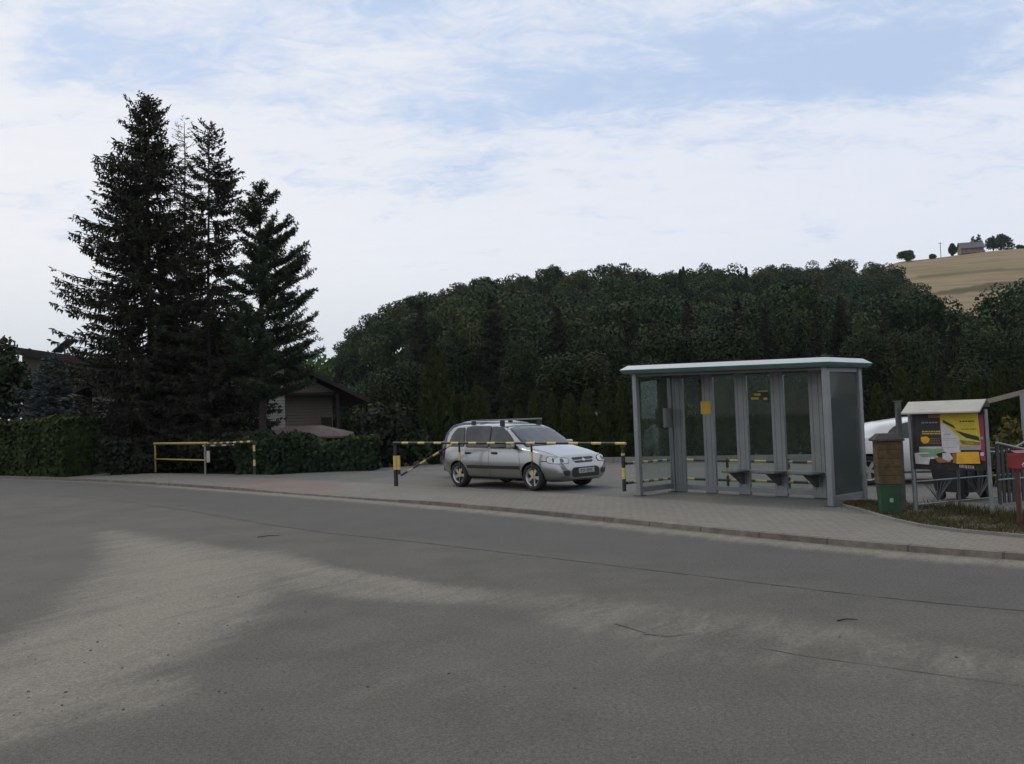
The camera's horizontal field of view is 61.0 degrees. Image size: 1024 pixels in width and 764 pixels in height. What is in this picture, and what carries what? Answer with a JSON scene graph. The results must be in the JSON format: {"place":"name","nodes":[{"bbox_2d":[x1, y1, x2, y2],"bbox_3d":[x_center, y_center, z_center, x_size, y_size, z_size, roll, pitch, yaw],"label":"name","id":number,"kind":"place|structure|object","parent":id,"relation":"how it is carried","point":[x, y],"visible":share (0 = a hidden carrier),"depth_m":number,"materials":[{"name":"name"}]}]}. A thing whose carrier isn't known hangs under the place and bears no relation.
{"place":"outdoors","nodes":[
{"label":"outdoors","id":0,"kind":"place"},
{"bbox_2d":[273,425,353,440],"bbox_3d":[-8.111,2.594,34.386,3.900,1.720,2.900,-2,-2,6],"label":"car","id":1,"kind":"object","parent":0,"point":[323,431],"depth_m":33.78,"materials":[{"name":"metal"}]},
{"bbox_2d":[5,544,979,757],"bbox_3d":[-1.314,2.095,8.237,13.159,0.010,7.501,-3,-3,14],"label":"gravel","id":2,"kind":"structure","parent":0,"point":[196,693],"depth_m":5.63,"materials":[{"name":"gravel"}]},
{"bbox_2d":[0,479,1023,763],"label":"road","id":3,"kind":"structure","parent":0,"point":[342,609],"depth_m":6.71,"materials":[{"name":"grey asphalt"}]},
{"bbox_2d":[0,477,1023,560],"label":"kerb","id":4,"kind":"structure","parent":3,"relation":"on","point":[986,553],"depth_m":12.63,"materials":[{"name":"concrete"}]},
{"bbox_2d":[45,494,1023,610],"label":"road joint","id":5,"kind":"object","parent":3,"relation":"on","point":[614,565],"visible":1,"depth_m":9.52,"materials":[{"name":"asphalt"}]},
{"bbox_2d":[0,473,1023,551],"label":"pavement","id":6,"kind":"structure","parent":0,"point":[867,527],"depth_m":14.70,"materials":[{"name":"grey concrete"}]},
{"bbox_2d":[393,442,626,487],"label":"barrier gate","id":7,"kind":"structure","parent":6,"relation":"on","point":[396,465],"depth_m":20.56,"materials":[{"name":"metal"}]},
{"bbox_2d":[841,504,1023,537],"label":"verge edging","id":8,"kind":"object","parent":6,"relation":"on","point":[941,527],"visible":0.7,"depth_m":11.15,"materials":[{"name":"concrete"}]},
{"bbox_2d":[0,0,1023,420],"label":"sky","id":9,"kind":"structure","parent":0,"point":[427,146],"materials":[{"name":"white"}]},
{"bbox_2d":[122,249,1023,474],"bbox_3d":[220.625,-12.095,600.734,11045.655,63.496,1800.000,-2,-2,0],"label":"ground","id":10,"kind":"structure","parent":0,"point":[964,279],"depth_m":289.37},
{"bbox_2d":[0,335,32,420],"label":"leafy tree","id":11,"kind":"object","parent":10,"relation":"on","point":[14,371],"visible":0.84,"depth_m":43.62,"materials":[{"name":"green plant"}]},
{"bbox_2d":[2,350,83,420],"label":"blue spruce","id":12,"kind":"object","parent":10,"relation":"on","point":[47,395],"visible":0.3,"depth_m":40.57,"materials":[{"name":"green plant"}]},
{"bbox_2d":[0,413,100,476],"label":"hedge","id":13,"kind":"object","parent":10,"relation":"on","point":[55,445],"visible":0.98,"depth_m":34.25,"materials":[{"name":"plant"}]},
{"bbox_2d":[16,347,118,418],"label":"flat roofed house","id":14,"kind":"structure","parent":10,"relation":"on","point":[31,357],"depth_m":46.02,"materials":[{"name":"paint"}]},
{"bbox_2d":[94,437,133,474],"bbox_3d":[-15.266,2.857,33.306,1.460,1.642,1.377,-2,-2,0],"label":"bush","id":15,"kind":"object","parent":10,"relation":"on","point":[106,448],"visible":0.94,"depth_m":33.05,"materials":[{"name":"green plant"}]},
{"bbox_2d":[34,90,222,471],"bbox_3d":[-16.005,-4.378,37.558,7.687,16.472,7.177,-2,-2,0],"label":"spruce tree","id":16,"kind":"object","parent":10,"relation":"on","point":[141,238],"visible":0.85,"depth_m":36.36,"materials":[{"name":"green plant"}]},
{"bbox_2d":[110,447,153,473],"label":"bush","id":17,"kind":"object","parent":10,"relation":"on","point":[138,461],"visible":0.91,"depth_m":33.36,"materials":[{"name":"green plant"}]},
{"bbox_2d":[142,430,186,472],"bbox_3d":[-14.293,2.892,36.398,2.094,1.790,2.136,-2,-2,0],"label":"bush","id":18,"kind":"object","parent":10,"relation":"on","point":[170,451],"visible":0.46,"depth_m":35.75,"materials":[{"name":"green plant"}]},
{"bbox_2d":[124,313,220,472],"bbox_3d":[-14.501,0.423,37.093,4.289,6.878,4.277,0,-3,-38],"label":"spruce tree","id":19,"kind":"object","parent":10,"relation":"on","point":[151,426],"visible":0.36,"depth_m":36.23,"materials":[{"name":"green plant"}]},
{"bbox_2d":[127,115,238,466],"bbox_3d":[-14.115,-3.953,37.610,4.736,15.494,4.761,-2,-2,0],"label":"spruce tree","id":20,"kind":"object","parent":10,"relation":"on","point":[176,205],"visible":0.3,"depth_m":37.48,"materials":[{"name":"green plant"}]},
{"bbox_2d":[176,428,222,472],"bbox_3d":[-12.489,2.753,34.889,1.771,1.812,2.343,-2,-2,0],"label":"bush","id":21,"kind":"object","parent":10,"relation":"on","point":[188,451],"visible":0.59,"depth_m":34.22,"materials":[{"name":"green plant"}]},
{"bbox_2d":[148,118,258,470],"bbox_3d":[-12.773,-3.638,36.467,4.796,14.679,4.954,-4,-3,32],"label":"spruce tree","id":22,"kind":"object","parent":10,"relation":"on","point":[209,317],"visible":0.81,"depth_m":35.94,"materials":[{"name":"green plant"}]},
{"bbox_2d":[74,328,368,472],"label":"gabled house","id":23,"kind":"structure","parent":10,"relation":"on","point":[310,406],"depth_m":41.19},
{"bbox_2d":[199,426,254,473],"bbox_3d":[-10.786,2.639,33.700,2.250,1.819,2.168,-2,-2,0],"label":"bush","id":24,"kind":"object","parent":10,"relation":"on","point":[221,457],"visible":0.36,"depth_m":33.03,"materials":[{"name":"green plant"}]},
{"bbox_2d":[177,306,281,471],"bbox_3d":[-12.245,0.146,37.530,4.451,7.422,4.867,-2,-2,0],"label":"spruce tree","id":25,"kind":"object","parent":10,"relation":"on","point":[217,400],"visible":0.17,"depth_m":36.81,"materials":[{"name":"green plant"}]},
{"bbox_2d":[218,335,287,431],"bbox_3d":[-11.140,0.703,37.049,3.025,6.004,2.862,-2,-2,0],"label":"spruce tree","id":26,"kind":"object","parent":10,"relation":"on","point":[251,410],"visible":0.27,"depth_m":36.75,"materials":[{"name":"green plant"}]},
{"bbox_2d":[230,429,276,457],"bbox_3d":[-9.145,2.548,31.515,2.021,1.691,1.790,-4,-3,32],"label":"bush","id":27,"kind":"object","parent":10,"relation":"on","point":[266,432],"visible":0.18,"depth_m":31.25,"materials":[{"name":"green plant"}]},
{"bbox_2d":[220,179,325,431],"bbox_3d":[-9.404,-2.313,34.718,4.359,11.653,4.628,-2,-2,0],"label":"spruce tree","id":28,"kind":"object","parent":10,"relation":"on","point":[264,257],"visible":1,"depth_m":34.09,"materials":[{"name":"green plant"}]},
{"bbox_2d":[234,429,382,474],"bbox_3d":[-7.212,2.467,30.733,5.148,1.694,1.740,-2,-2,6],"label":"hedge","id":29,"kind":"object","parent":10,"relation":"on","point":[295,451],"visible":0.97,"depth_m":30.21,"materials":[{"name":"plant"}]},
{"bbox_2d":[297,351,334,378],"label":"leafy tree","id":30,"kind":"object","parent":10,"relation":"on","point":[317,364],"visible":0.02,"depth_m":62.22,"materials":[{"name":"green plant"}]},
{"bbox_2d":[358,372,405,409],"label":"leafy tree","id":31,"kind":"object","parent":10,"relation":"on","point":[374,394],"visible":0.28,"depth_m":47.42,"materials":[{"name":"green plant"}]},
{"bbox_2d":[347,401,418,467],"bbox_3d":[-5.025,2.061,33.787,2.938,2.605,2.955,-2,-2,0],"label":"bush","id":32,"kind":"object","parent":10,"relation":"on","point":[383,422],"visible":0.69,"depth_m":32.86,"materials":[{"name":"green plant"}]},
{"bbox_2d":[379,447,409,465],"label":"bush","id":33,"kind":"object","parent":10,"relation":"on","point":[388,455],"visible":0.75,"depth_m":32.19,"materials":[{"name":"green plant"}]},
{"bbox_2d":[365,357,425,424],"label":"leafy tree","id":34,"kind":"object","parent":10,"relation":"on","point":[408,378],"visible":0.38,"depth_m":48.63,"materials":[{"name":"green plant"}]},
{"bbox_2d":[389,427,433,465],"bbox_3d":[-3.897,2.484,33.127,1.746,1.585,1.549,-1,-3,-21],"label":"bush","id":35,"kind":"object","parent":10,"relation":"on","point":[416,453],"visible":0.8,"depth_m":32.75,"materials":[{"name":"green plant"}]},
{"bbox_2d":[409,301,431,427],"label":"spruce tree","id":36,"kind":"object","parent":10,"relation":"on","point":[423,342],"visible":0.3,"depth_m":66.04,"materials":[{"name":"green plant"}]},
{"bbox_2d":[418,344,457,464],"bbox_3d":[-2.943,0.871,34.193,1.642,4.785,1.565,-2,-2,0],"label":"thuja tree","id":37,"kind":"object","parent":10,"relation":"on","point":[437,421],"visible":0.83,"depth_m":33.78,"materials":[{"name":"green plant"}]},
{"bbox_2d":[453,394,466,423],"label":"thuja tree","id":38,"kind":"object","parent":10,"relation":"on","point":[459,403],"visible":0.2,"depth_m":36.07,"materials":[{"name":"green plant"}]},
{"bbox_2d":[435,320,490,395],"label":"leafy tree","id":39,"kind":"object","parent":10,"relation":"on","point":[460,360],"visible":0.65,"depth_m":62.89,"materials":[{"name":"green plant"}]},
{"bbox_2d":[461,385,491,422],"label":"thuja tree","id":40,"kind":"object","parent":10,"relation":"on","point":[477,407],"visible":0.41,"depth_m":34.10,"materials":[{"name":"green plant"}]},
{"bbox_2d":[468,293,514,419],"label":"spruce tree","id":41,"kind":"object","parent":10,"relation":"on","point":[493,354],"visible":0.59,"depth_m":61.86,"materials":[{"name":"green plant"}]},
{"bbox_2d":[497,332,545,420],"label":"leafy tree","id":42,"kind":"object","parent":10,"relation":"on","point":[517,377],"visible":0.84,"depth_m":55.67,"materials":[{"name":"green plant"}]},
{"bbox_2d":[527,389,544,424],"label":"thuja tree","id":43,"kind":"object","parent":10,"relation":"on","point":[535,408],"visible":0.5,"depth_m":31.80,"materials":[{"name":"green plant"}]},
{"bbox_2d":[543,393,561,433],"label":"thuja tree","id":44,"kind":"object","parent":10,"relation":"on","point":[553,419],"visible":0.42,"depth_m":31.50,"materials":[{"name":"green plant"}]},
{"bbox_2d":[537,306,571,424],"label":"spruce tree","id":45,"kind":"object","parent":10,"relation":"on","point":[557,331],"visible":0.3,"depth_m":60.18,"materials":[{"name":"green plant"}]},
{"bbox_2d":[559,392,578,445],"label":"thuja tree","id":46,"kind":"object","parent":10,"relation":"on","point":[569,427],"visible":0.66,"depth_m":31.16,"materials":[{"name":"green plant"}]},
{"bbox_2d":[534,349,622,416],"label":"leafy tree","id":47,"kind":"object","parent":10,"relation":"on","point":[563,377],"visible":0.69,"depth_m":46.28,"materials":[{"name":"green plant"}]},
{"bbox_2d":[142,460,1023,513],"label":"parking lot","id":48,"kind":"structure","parent":10,"relation":"on","point":[608,482],"depth_m":20.27,"materials":[{"name":"asphalt"}]},
{"bbox_2d":[153,442,209,474],"bbox_3d":[-12.425,2.844,32.626,0.178,1.172,4.887,0,-3,-44],"label":"yellow railing","id":49,"kind":"object","parent":48,"relation":"on","point":[207,454],"visible":1,"depth_m":31.96,"materials":[{"name":"metal"}]},
{"bbox_2d":[202,440,255,473],"bbox_3d":[-9.203,2.570,29.387,1.712,1.230,5.930,-1,-3,-26],"label":"striped railing","id":50,"kind":"object","parent":48,"relation":"on","point":[231,444],"visible":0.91,"depth_m":27.63,"materials":[{"name":"metal"}]},
{"bbox_2d":[440,420,527,479],"bbox_3d":[-0.161,1.839,24.144,1.724,1.600,4.200,0,-3,-43],"label":"navy car","id":51,"kind":"object","parent":48,"relation":"on","point":[445,440],"visible":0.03,"depth_m":24.65,"materials":[{"name":"paint"}]},
{"bbox_2d":[443,418,604,490],"bbox_3d":[0.206,1.679,20.801,2.091,1.607,4.232,0,-3,-42],"label":"silver car","id":52,"kind":"object","parent":48,"relation":"on","point":[577,465],"visible":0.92,"depth_m":20.07,"materials":[{"name":"paint"}]},
{"bbox_2d":[625,458,811,487],"bbox_3d":[4.736,1.854,17.484,4.197,0.659,2.570,-3,-3,31],"label":"striped fence","id":53,"kind":"object","parent":48,"relation":"on","point":[727,461],"visible":0.49,"depth_m":18.31,"materials":[{"name":"metal"}]},
{"bbox_2d":[620,357,871,506],"bbox_3d":[4.223,0.852,16.118,1.500,2.580,4.453,0,-3,-42],"label":"bus shelter","id":54,"kind":"object","parent":48,"relation":"on","point":[838,472],"visible":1,"depth_m":15.93,"materials":[{"name":"grey metal"}]},
{"bbox_2d":[864,417,1021,484],"bbox_3d":[8.709,1.402,18.370,3.700,1.360,1.701,-2,-2,7],"label":"white car","id":55,"kind":"object","parent":48,"relation":"on","point":[872,428],"visible":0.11,"depth_m":17.75,"materials":[{"name":"paint"}]},
{"bbox_2d":[931,447,994,499],"bbox_3d":[7.514,1.529,14.537,0.800,0.857,0.740,-1,-3,-20],"label":"wheeled bin","id":56,"kind":"object","parent":48,"relation":"on","point":[966,488],"visible":0.48,"depth_m":14.30,"materials":[{"name":"plastic"}]},
{"bbox_2d":[915,438,1023,507],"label":"ornamental fence","id":57,"kind":"object","parent":48,"relation":"on","point":[958,478],"visible":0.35,"depth_m":13.26,"materials":[{"name":"metal"}]},
{"bbox_2d":[995,441,1023,503],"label":"slatted gate","id":58,"kind":"structure","parent":57,"relation":"attached to","point":[1008,478],"depth_m":12.96,"materials":[{"name":"metal"}]},
{"bbox_2d":[987,389,1023,440],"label":"carport frame","id":59,"kind":"object","parent":48,"relation":"on","point":[1020,393],"visible":0.31,"depth_m":16.21,"materials":[{"name":"grey metal"}]},
{"bbox_2d":[577,389,598,452],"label":"thuja tree","id":60,"kind":"object","parent":10,"relation":"on","point":[587,418],"visible":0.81,"depth_m":30.86,"materials":[{"name":"green plant"}]},
{"bbox_2d":[565,320,630,393],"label":"leafy tree","id":61,"kind":"object","parent":10,"relation":"on","point":[606,343],"visible":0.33,"depth_m":57.34,"materials":[{"name":"green plant"}]},
{"bbox_2d":[594,386,617,456],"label":"thuja tree","id":62,"kind":"object","parent":10,"relation":"on","point":[604,428],"visible":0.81,"depth_m":30.53,"materials":[{"name":"green plant"}]},
{"bbox_2d":[613,381,634,456],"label":"thuja tree","id":63,"kind":"object","parent":10,"relation":"on","point":[623,420],"visible":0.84,"depth_m":30.20,"materials":[{"name":"green plant"}]},
{"bbox_2d":[621,306,640,388],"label":"spruce tree","id":64,"kind":"object","parent":10,"relation":"on","point":[629,329],"visible":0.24,"depth_m":60.03,"materials":[{"name":"green plant"}]},
{"bbox_2d":[612,355,666,415],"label":"leafy tree","id":65,"kind":"object","parent":10,"relation":"on","point":[650,385],"visible":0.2,"depth_m":45.18,"materials":[{"name":"green plant"}]},
{"bbox_2d":[633,384,654,456],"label":"thuja tree","id":66,"kind":"object","parent":10,"relation":"on","point":[647,449],"visible":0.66,"depth_m":29.93,"materials":[{"name":"green plant"}]},
{"bbox_2d":[624,315,694,387],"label":"leafy tree","id":67,"kind":"object","parent":10,"relation":"on","point":[665,347],"visible":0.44,"depth_m":54.84,"materials":[{"name":"green plant"}]},
{"bbox_2d":[651,382,669,455],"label":"thuja tree","id":68,"kind":"object","parent":10,"relation":"on","point":[660,438],"visible":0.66,"depth_m":29.68,"materials":[{"name":"green plant"}]},
{"bbox_2d":[315,258,1023,430],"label":"woodland","id":69,"kind":"object","parent":10,"relation":"on","point":[580,299],"visible":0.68,"depth_m":110.85,"materials":[{"name":"green plant"}]},
{"bbox_2d":[680,301,695,341],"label":"spruce tree","id":70,"kind":"object","parent":10,"relation":"on","point":[686,318],"visible":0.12,"depth_m":64.32,"materials":[{"name":"green plant"}]},
{"bbox_2d":[683,381,694,455],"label":"thuja tree","id":71,"kind":"object","parent":10,"relation":"on","point":[689,432],"visible":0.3,"depth_m":29.41,"materials":[{"name":"green plant"}]},
{"bbox_2d":[686,352,702,422],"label":"spruce tree","id":72,"kind":"object","parent":10,"relation":"on","point":[697,385],"visible":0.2,"depth_m":47.88,"materials":[{"name":"green plant"}]},
{"bbox_2d":[691,387,703,455],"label":"thuja tree","id":73,"kind":"object","parent":10,"relation":"on","point":[697,439],"visible":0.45,"depth_m":29.18,"materials":[{"name":"green plant"}]},
{"bbox_2d":[675,318,763,395],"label":"leafy tree","id":74,"kind":"object","parent":10,"relation":"on","point":[732,347],"visible":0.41,"depth_m":53.79,"materials":[{"name":"green plant"}]},
{"bbox_2d":[714,377,735,455],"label":"thuja tree","id":75,"kind":"object","parent":10,"relation":"on","point":[724,415],"visible":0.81,"depth_m":28.81,"materials":[{"name":"green plant"}]},
{"bbox_2d":[726,298,750,356],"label":"spruce tree","id":76,"kind":"object","parent":10,"relation":"on","point":[738,308],"visible":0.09,"depth_m":66.26,"materials":[{"name":"green plant"}]},
{"bbox_2d":[713,358,769,420],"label":"leafy tree","id":77,"kind":"object","parent":10,"relation":"on","point":[753,382],"visible":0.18,"depth_m":44.77,"materials":[{"name":"green plant"}]},
{"bbox_2d":[732,383,756,454],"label":"thuja tree","id":78,"kind":"object","parent":10,"relation":"on","point":[752,431],"visible":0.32,"depth_m":28.59,"materials":[{"name":"green plant"}]},
{"bbox_2d":[754,380,772,454],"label":"thuja tree","id":79,"kind":"object","parent":10,"relation":"on","point":[763,427],"visible":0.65,"depth_m":28.33,"materials":[{"name":"green plant"}]},
{"bbox_2d":[752,307,778,375],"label":"spruce tree","id":80,"kind":"object","parent":10,"relation":"on","point":[767,345],"visible":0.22,"depth_m":58.06,"materials":[{"name":"green plant"}]},
{"bbox_2d":[784,375,800,454],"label":"thuja tree","id":81,"kind":"object","parent":10,"relation":"on","point":[792,433],"visible":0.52,"depth_m":28.03,"materials":[{"name":"green plant"}]},
{"bbox_2d":[761,300,827,390],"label":"leafy tree","id":82,"kind":"object","parent":10,"relation":"on","point":[791,343],"visible":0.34,"depth_m":67.60,"materials":[{"name":"green plant"}]},
{"bbox_2d":[797,387,810,453],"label":"thuja tree","id":83,"kind":"object","parent":10,"relation":"on","point":[804,425],"visible":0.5,"depth_m":27.86,"materials":[{"name":"green plant"}]},
{"bbox_2d":[798,315,825,418],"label":"spruce tree","id":84,"kind":"object","parent":10,"relation":"on","point":[815,349],"visible":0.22,"depth_m":56.07,"materials":[{"name":"green plant"}]},
{"bbox_2d":[793,353,869,417],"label":"leafy tree","id":85,"kind":"object","parent":10,"relation":"on","point":[801,386],"visible":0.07,"depth_m":47.63,"materials":[{"name":"green plant"}]},
{"bbox_2d":[828,296,852,357],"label":"spruce tree","id":86,"kind":"object","parent":10,"relation":"on","point":[839,336],"visible":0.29,"depth_m":69.93,"materials":[{"name":"green plant"}]},
{"bbox_2d":[838,320,892,417],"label":"leafy tree","id":87,"kind":"object","parent":10,"relation":"on","point":[868,349],"visible":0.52,"depth_m":59.24,"materials":[{"name":"green plant"}]},
{"bbox_2d":[868,382,888,421],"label":"thuja tree","id":88,"kind":"object","parent":10,"relation":"on","point":[878,409],"visible":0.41,"depth_m":27.04,"materials":[{"name":"green plant"}]},
{"bbox_2d":[888,367,912,418],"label":"thuja tree","id":89,"kind":"object","parent":10,"relation":"on","point":[901,388],"visible":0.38,"depth_m":26.78,"materials":[{"name":"green plant"}]},
{"bbox_2d":[885,359,915,417],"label":"spruce tree","id":90,"kind":"object","parent":10,"relation":"on","point":[899,364],"visible":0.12,"depth_m":46.10,"materials":[{"name":"green plant"}]},
{"bbox_2d":[914,368,937,401],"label":"thuja tree","id":91,"kind":"object","parent":10,"relation":"on","point":[925,390],"visible":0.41,"depth_m":26.52,"materials":[{"name":"green plant"}]},
{"bbox_2d":[941,376,960,400],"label":"thuja tree","id":92,"kind":"object","parent":10,"relation":"on","point":[950,391],"visible":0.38,"depth_m":26.25,"materials":[{"name":"green plant"}]},
{"bbox_2d":[943,314,965,368],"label":"spruce tree","id":93,"kind":"object","parent":10,"relation":"on","point":[953,332],"visible":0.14,"depth_m":72.28,"materials":[{"name":"green plant"}]},
{"bbox_2d":[943,359,994,408],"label":"leafy tree","id":94,"kind":"object","parent":10,"relation":"on","point":[962,379],"visible":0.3,"depth_m":45.55,"materials":[{"name":"green plant"}]},
{"bbox_2d":[956,240,985,254],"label":"farmhouse","id":95,"kind":"object","parent":10,"relation":"on","point":[969,247],"visible":0.94,"depth_m":345.21,"materials":[{"name":"paint"}]},
{"bbox_2d":[966,373,991,426],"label":"thuja tree","id":96,"kind":"object","parent":10,"relation":"on","point":[975,389],"visible":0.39,"depth_m":25.97,"materials":[{"name":"green plant"}]},
{"bbox_2d":[986,360,1020,436],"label":"thuja tree","id":97,"kind":"object","parent":10,"relation":"on","point":[1001,383],"visible":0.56,"depth_m":25.63,"materials":[{"name":"green plant"}]},
{"bbox_2d":[990,416,1023,491],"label":"bush","id":98,"kind":"object","parent":10,"relation":"on","point":[1013,437],"visible":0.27,"depth_m":15.43,"materials":[{"name":"green plant"}]},
{"bbox_2d":[1015,359,1023,431],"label":"thuja tree","id":99,"kind":"object","parent":10,"relation":"on","point":[1020,379],"visible":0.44,"depth_m":25.50,"materials":[{"name":"green plant"}]},
{"bbox_2d":[603,454,811,462],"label":"wall","id":100,"kind":"structure","parent":0,"point":[799,457],"depth_m":28.11,"materials":[{"name":"concrete"}]},
{"bbox_2d":[843,497,1023,533],"bbox_3d":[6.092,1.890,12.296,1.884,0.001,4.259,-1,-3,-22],"label":"verge ground","id":101,"kind":"structure","parent":0,"point":[955,517],"depth_m":11.83,"materials":[{"name":"green plant"}]},
{"bbox_2d":[868,433,904,513],"bbox_3d":[5.530,1.355,12.781,0.416,1.200,0.384,-2,-2,10],"label":"litter bin","id":102,"kind":"object","parent":101,"relation":"on","point":[887,463],"visible":0.99,"depth_m":12.65,"materials":[{"name":"brown wood"}]},
{"bbox_2d":[893,401,906,510],"bbox_3d":[5.811,1.116,12.997,0.100,1.675,0.100,-2,-2,0],"label":"fence post","id":103,"kind":"object","parent":101,"relation":"on","point":[898,418],"visible":0.55,"depth_m":12.98,"materials":[{"name":"metal"}]},
{"bbox_2d":[901,399,994,516],"bbox_3d":[6.206,1.089,12.378,0.380,1.650,1.120,0,-3,-41],"label":"notice board","id":104,"kind":"object","parent":101,"relation":"on","point":[949,435],"visible":0.98,"depth_m":12.36,"materials":[{"name":"grey metal"}]},
{"bbox_2d":[1005,450,1023,525],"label":"letter box","id":105,"kind":"object","parent":101,"relation":"on","point":[1015,459],"visible":0.85,"depth_m":11.00,"materials":[{"name":"metal"}]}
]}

